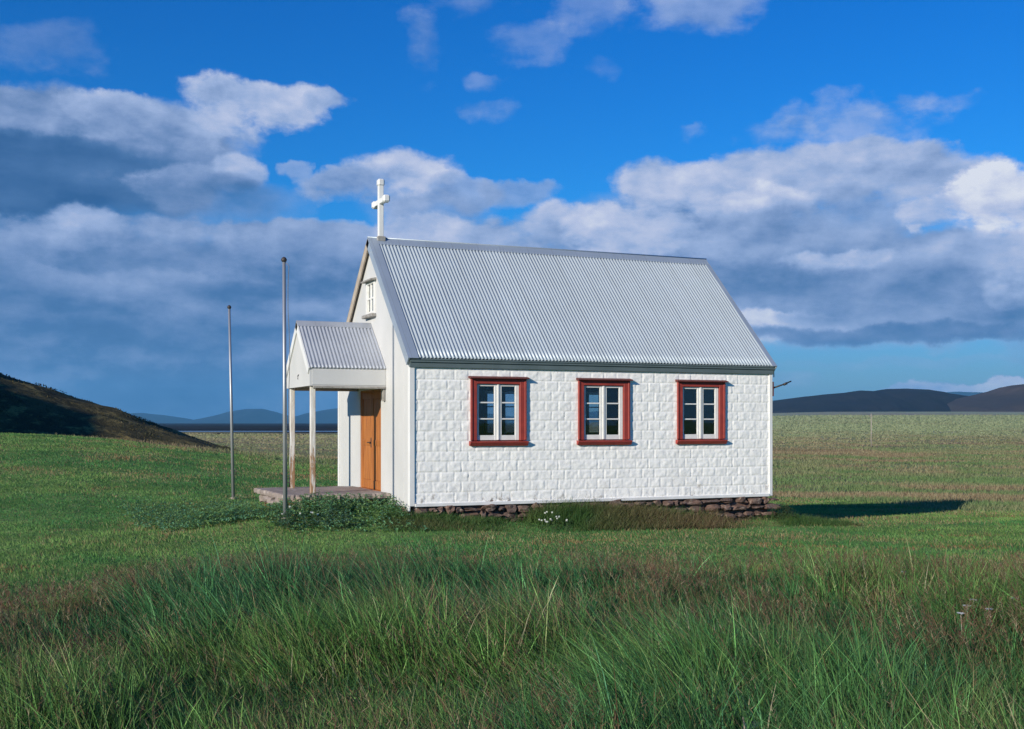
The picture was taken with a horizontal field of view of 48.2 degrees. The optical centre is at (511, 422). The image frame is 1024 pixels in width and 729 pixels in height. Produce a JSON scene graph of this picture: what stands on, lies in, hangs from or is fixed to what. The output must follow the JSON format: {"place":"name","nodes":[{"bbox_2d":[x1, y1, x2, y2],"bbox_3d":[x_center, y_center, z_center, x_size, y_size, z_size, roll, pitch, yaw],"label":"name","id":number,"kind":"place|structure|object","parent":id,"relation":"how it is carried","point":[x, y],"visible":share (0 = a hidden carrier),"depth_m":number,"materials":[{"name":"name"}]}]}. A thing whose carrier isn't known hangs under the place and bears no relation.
{"place":"outdoors","nodes":[
{"label":"outdoors","id":0,"kind":"place"},
{"bbox_2d":[180,431,337,431],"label":"water","id":1,"kind":"structure","parent":0,"point":[255,431],"depth_m":549.03,"materials":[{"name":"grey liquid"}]},
{"bbox_2d":[131,408,513,423],"bbox_3d":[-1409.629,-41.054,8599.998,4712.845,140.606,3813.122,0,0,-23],"label":"mountains","id":2,"kind":"structure","parent":0,"point":[269,416],"depth_m":8091.37,"materials":[{"name":"stone"}]},
{"bbox_2d":[0,522,1023,728],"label":"tall grass","id":3,"kind":"structure","parent":0,"point":[678,673],"depth_m":9.39,"materials":[{"name":"green plant"}]},
{"bbox_2d":[0,374,1023,728],"bbox_3d":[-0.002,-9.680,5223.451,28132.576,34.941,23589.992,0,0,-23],"label":"ground","id":4,"kind":"structure","parent":0,"point":[84,420],"depth_m":24.97,"materials":[{"name":"green plant"}]},
{"bbox_2d":[0,372,242,451],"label":"heath tufts","id":5,"kind":"object","parent":4,"relation":"on","point":[152,423],"visible":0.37,"depth_m":81.62,"materials":[{"name":"brown plant"}]},
{"bbox_2d":[227,305,236,498],"bbox_3d":[-7.167,-0.494,29.280,0.158,5.010,0.140,-1,1,-23],"label":"flagpole","id":6,"kind":"object","parent":4,"relation":"on","point":[231,414],"visible":0.85,"depth_m":29.25,"materials":[{"name":"metal"}]},
{"bbox_2d":[116,489,427,533],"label":"leafy weeds","id":7,"kind":"object","parent":4,"relation":"on","point":[212,515],"visible":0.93,"depth_m":21.64,"materials":[{"name":"green plant"}]},
{"bbox_2d":[281,257,290,518],"bbox_3d":[-4.149,-0.592,20.970,0.155,4.876,0.138,0,0,-38],"label":"flagpole","id":8,"kind":"object","parent":4,"relation":"on","point":[284,263],"visible":0.9,"depth_m":20.93,"materials":[{"name":"metal"}]},
{"bbox_2d":[271,506,320,528],"bbox_3d":[-3.864,1.702,20.646,0.936,0.409,0.858,0,0,-23],"label":"weed bush","id":9,"kind":"object","parent":4,"relation":"on","point":[282,522],"visible":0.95,"depth_m":20.50,"materials":[{"name":"green plant"}]},
{"bbox_2d":[254,486,390,509],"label":"porch platform","id":10,"kind":"structure","parent":4,"relation":"on","point":[271,495],"depth_m":23.68,"materials":[{"name":"concrete"}]},
{"bbox_2d":[308,506,355,526],"bbox_3d":[-3.302,1.722,20.920,0.848,0.387,0.819,0,0,29],"label":"weed bush","id":11,"kind":"object","parent":4,"relation":"on","point":[338,521],"visible":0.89,"depth_m":20.85,"materials":[{"name":"green plant"}]},
{"bbox_2d":[0,432,1023,608],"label":"lawn grass","id":12,"kind":"structure","parent":4,"relation":"on","point":[839,506],"depth_m":21.60,"materials":[{"name":"green plant"}]},
{"bbox_2d":[54,414,1023,512],"bbox_3d":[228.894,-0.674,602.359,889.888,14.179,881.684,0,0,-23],"label":"moor grass","id":13,"kind":"structure","parent":4,"relation":"on","point":[817,426],"depth_m":145.24,"materials":[{"name":"green plant"}]},
{"bbox_2d":[287,179,791,521],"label":"church","id":14,"kind":"structure","parent":4,"relation":"on","point":[420,353],"depth_m":24.12,"materials":[{"name":"white metal"}]},
{"bbox_2d":[362,392,371,488],"bbox_3d":[-3.179,0.389,25.047,0.123,2.080,0.765,0,0,-23],"label":"door","id":15,"kind":"structure","parent":14,"relation":"in","point":[366,397],"depth_m":25.04,"materials":[{"name":"wood"}]},
{"bbox_2d":[360,277,375,318],"bbox_3d":[-3.073,-2.661,24.585,0.150,0.830,0.790,0,0,-23],"label":"window","id":16,"kind":"structure","parent":14,"relation":"in","point":[370,283],"depth_m":24.58,"materials":[{"name":"white paint"}]},
{"bbox_2d":[372,392,380,489],"bbox_3d":[-2.846,0.389,24.350,0.056,2.080,0.730,0,0,-23],"label":"door","id":17,"kind":"structure","parent":14,"relation":"in","point":[376,396],"depth_m":24.40,"materials":[{"name":"orange wood"}]},
{"bbox_2d":[468,376,529,445],"bbox_3d":[-0.265,-0.230,22.786,1.266,1.389,0.190,0,0,-23],"label":"window","id":18,"kind":"structure","parent":14,"relation":"in","point":[520,387],"depth_m":22.80,"materials":[{"name":"red paint"}]},
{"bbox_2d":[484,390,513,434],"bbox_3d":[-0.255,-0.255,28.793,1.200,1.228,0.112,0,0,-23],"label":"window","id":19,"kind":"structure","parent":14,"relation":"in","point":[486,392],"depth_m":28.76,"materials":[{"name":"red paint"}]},
{"bbox_2d":[586,391,598,434],"bbox_3d":[1.908,-0.255,29.712,1.200,1.228,0.112,0,0,-23],"label":"window","id":20,"kind":"structure","parent":14,"relation":"in","point":[588,393],"depth_m":29.69,"materials":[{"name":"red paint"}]},
{"bbox_2d":[576,378,632,444],"bbox_3d":[1.907,-0.230,23.709,1.266,1.389,0.190,0,0,-23],"label":"window","id":21,"kind":"structure","parent":14,"relation":"in","point":[623,385],"depth_m":23.73,"materials":[{"name":"red paint"}]},
{"bbox_2d":[675,379,728,443],"bbox_3d":[4.069,-0.230,24.629,1.266,1.389,0.190,0,0,-23],"label":"window","id":22,"kind":"structure","parent":14,"relation":"in","point":[718,437],"depth_m":24.64,"materials":[{"name":"red paint"}]},
{"bbox_2d":[538,511,568,531],"bbox_3d":[0.843,1.909,22.077,0.635,0.407,0.552,0,0,-23],"label":"flowering weed","id":23,"kind":"object","parent":4,"relation":"on","point":[553,522],"visible":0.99,"depth_m":22.05,"materials":[{"name":"green plant"}]},
{"bbox_2d":[736,691,760,728],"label":"dock plant","id":24,"kind":"object","parent":4,"relation":"on","point":[745,724],"visible":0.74,"depth_m":6.93,"materials":[{"name":"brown plant"}]},
{"bbox_2d":[767,501,795,520],"bbox_3d":[5.894,1.948,25.072,0.644,0.467,0.673,0,0,26],"label":"weed bush","id":25,"kind":"object","parent":4,"relation":"on","point":[783,511],"visible":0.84,"depth_m":25.09,"materials":[{"name":"green plant"}]},
{"bbox_2d":[869,414,873,446],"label":"utility pole","id":26,"kind":"object","parent":4,"relation":"on","point":[871,429],"visible":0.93,"depth_m":214.91,"materials":[{"name":"grey wood"}]},
{"bbox_2d":[0,0,1023,419],"label":"sky","id":27,"kind":"structure","parent":0,"point":[850,173],"materials":[{"name":"blue"}]},
{"bbox_2d":[377,495,864,531],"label":"fringe grass","id":28,"kind":"structure","parent":0,"point":[602,516],"depth_m":22.96,"materials":[{"name":"green plant"}]},
{"bbox_2d":[489,392,982,423],"bbox_3d":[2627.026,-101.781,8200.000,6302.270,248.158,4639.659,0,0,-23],"label":"ridge","id":29,"kind":"structure","parent":0,"point":[594,414],"depth_m":7943.81,"materials":[{"name":"grey stone"}]},
{"bbox_2d":[772,389,966,412],"bbox_3d":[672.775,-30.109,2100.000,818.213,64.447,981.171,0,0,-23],"label":"dark hills","id":30,"kind":"structure","parent":0,"point":[905,400],"depth_m":1932.67,"materials":[{"name":"grey stone"}]},
{"bbox_2d":[947,384,1023,411],"bbox_3d":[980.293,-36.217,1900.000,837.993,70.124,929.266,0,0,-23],"label":"brown hills","id":31,"kind":"structure","parent":0,"point":[1007,399],"depth_m":1804.66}
]}

